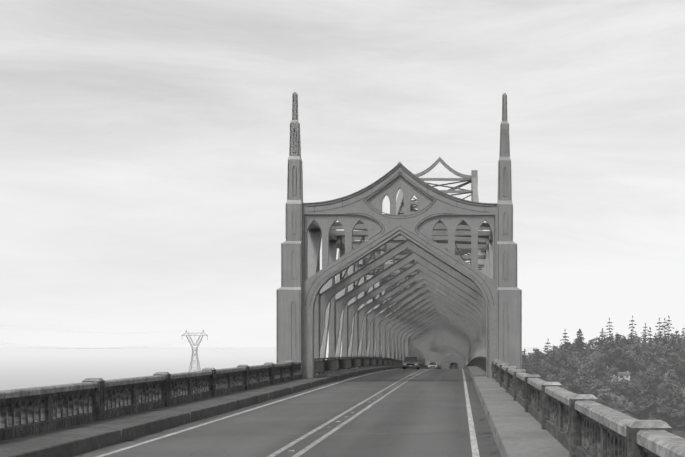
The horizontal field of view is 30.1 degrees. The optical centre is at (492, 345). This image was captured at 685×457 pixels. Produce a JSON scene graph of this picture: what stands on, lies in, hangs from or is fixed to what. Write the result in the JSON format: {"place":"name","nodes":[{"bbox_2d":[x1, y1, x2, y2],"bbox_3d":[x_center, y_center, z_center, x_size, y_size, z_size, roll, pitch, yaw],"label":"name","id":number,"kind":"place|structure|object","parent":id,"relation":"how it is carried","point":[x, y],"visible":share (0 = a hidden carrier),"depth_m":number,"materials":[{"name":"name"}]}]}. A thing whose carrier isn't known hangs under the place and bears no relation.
{"place":"outdoors","nodes":[
{"label":"outdoors","id":0,"kind":"place"},
{"bbox_2d":[0,366,568,456],"bbox_3d":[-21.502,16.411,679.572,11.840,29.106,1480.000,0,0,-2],"label":"kerbs and pavements","id":1,"kind":"structure","parent":0,"point":[520,432],"depth_m":30.64,"materials":[{"name":"concrete"}]},
{"bbox_2d":[0,361,302,440],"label":"balustrade","id":2,"kind":"object","parent":1,"relation":"on","point":[28,411],"visible":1,"depth_m":33.03,"materials":[{"name":"concrete"}]},
{"bbox_2d":[60,366,496,441],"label":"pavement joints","id":3,"kind":"object","parent":1,"relation":"on","point":[253,392],"visible":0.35,"depth_m":42.46,"materials":[{"name":"concrete"}]},
{"bbox_2d":[276,92,302,373],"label":"pylon","id":4,"kind":"object","parent":1,"relation":"on","point":[289,319],"visible":0.94,"depth_m":71.92,"materials":[{"name":"paint"}]},
{"bbox_2d":[314,356,440,374],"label":"steel rail","id":5,"kind":"object","parent":1,"relation":"on","point":[331,364],"visible":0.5,"depth_m":104.25,"materials":[{"name":"grey metal"}]},
{"bbox_2d":[302,170,497,373],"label":"truss members","id":6,"kind":"object","parent":1,"relation":"on","point":[375,304],"visible":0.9,"depth_m":114.47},
{"bbox_2d":[414,157,470,178],"bbox_3d":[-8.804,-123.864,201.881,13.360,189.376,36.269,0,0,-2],"label":"tower crown","id":7,"kind":"object","parent":6,"relation":"on","point":[434,164],"visible":0.83,"depth_m":219.48,"materials":[{"name":"paint"}]},
{"bbox_2d":[465,356,485,371],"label":"steel rail","id":8,"kind":"object","parent":1,"relation":"on","point":[479,361],"visible":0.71,"depth_m":117.59,"materials":[{"name":"grey metal"}]},
{"bbox_2d":[497,93,521,368],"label":"pylon","id":9,"kind":"object","parent":1,"relation":"on","point":[509,322],"visible":0.96,"depth_m":72.25,"materials":[{"name":"paint"}]},
{"bbox_2d":[491,360,684,456],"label":"balustrade","id":10,"kind":"object","parent":1,"relation":"on","point":[580,425],"visible":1,"depth_m":20.17,"materials":[{"name":"concrete"}]},
{"bbox_2d":[72,369,500,456],"bbox_3d":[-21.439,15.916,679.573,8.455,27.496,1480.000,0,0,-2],"label":"road asphalt","id":11,"kind":"structure","parent":0,"point":[433,401],"depth_m":33.97,"materials":[{"name":"grey asphalt"}]},
{"bbox_2d":[96,369,479,456],"bbox_3d":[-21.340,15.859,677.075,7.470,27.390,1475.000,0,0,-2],"label":"road markings","id":12,"kind":"object","parent":11,"relation":"on","point":[474,447],"visible":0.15,"depth_m":33.48,"materials":[{"name":"white paint"}]},
{"bbox_2d":[289,370,423,450],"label":"road reflectors","id":13,"kind":"object","parent":11,"relation":"on","point":[353,412],"visible":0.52,"depth_m":40.35,"materials":[{"name":"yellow paint"}]},
{"bbox_2d":[266,378,480,433],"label":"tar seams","id":14,"kind":"object","parent":11,"relation":"on","point":[387,433],"visible":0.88,"depth_m":30.85,"materials":[{"name":"asphalt"}]},
{"bbox_2d":[302,162,496,377],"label":"portal girder","id":15,"kind":"object","parent":11,"relation":"on","point":[349,212],"visible":1,"depth_m":72.46,"materials":[{"name":"paint"}]},
{"bbox_2d":[0,347,593,389],"bbox_3d":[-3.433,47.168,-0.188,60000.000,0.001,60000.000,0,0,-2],"label":"water","id":16,"kind":"structure","parent":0,"point":[24,367],"depth_m":3663.55,"materials":[{"name":"white liquid"}]},
{"bbox_2d":[181,330,207,371],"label":"transmission tower","id":17,"kind":"structure","parent":16,"relation":"on","point":[196,349],"depth_m":1311.24,"materials":[{"name":"metal"}]},
{"bbox_2d":[0,325,261,360],"bbox_3d":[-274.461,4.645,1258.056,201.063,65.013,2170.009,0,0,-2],"label":"power line conductors","id":18,"kind":"object","parent":17,"relation":"on","point":[114,347],"visible":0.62,"depth_m":1021.80,"materials":[{"name":"metal"}]},
{"bbox_2d":[324,353,462,372],"bbox_3d":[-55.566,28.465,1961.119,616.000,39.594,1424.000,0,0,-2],"label":"wooded rise","id":19,"kind":"structure","parent":16,"relation":"on","point":[449,359],"depth_m":1692.19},
{"bbox_2d":[0,0,684,346],"label":"sky","id":20,"kind":"structure","parent":0,"point":[144,144],"materials":[{"name":"white"}]},
{"bbox_2d":[403,357,419,368],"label":"oncoming car","id":21,"kind":"object","parent":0,"point":[411,362],"visible":0.96,"depth_m":139.08,"materials":[{"name":"grey paint"}]},
{"bbox_2d":[427,362,437,368],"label":"oncoming car","id":22,"kind":"object","parent":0,"point":[433,365],"visible":0.94,"depth_m":229.79,"materials":[{"name":"paint"}]},
{"bbox_2d":[449,363,457,368],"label":"car","id":23,"kind":"object","parent":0,"point":[453,365],"visible":0.81,"depth_m":240.85,"materials":[{"name":"paint"}]},
{"bbox_2d":[607,368,684,438],"bbox_3d":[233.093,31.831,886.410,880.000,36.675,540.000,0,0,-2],"label":"hill terrain","id":24,"kind":"structure","parent":0,"point":[680,432],"depth_m":679.40,"materials":[{"name":"plant"}]},
{"bbox_2d":[522,316,684,430],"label":"hill trees","id":25,"kind":"object","parent":24,"relation":"on","point":[660,360],"visible":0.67,"depth_m":725.42,"materials":[{"name":"grey plant"}]},
{"bbox_2d":[617,371,630,380],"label":"house","id":26,"kind":"structure","parent":24,"relation":"on","point":[627,374],"depth_m":749.82,"materials":[{"name":"paint"}]}
]}

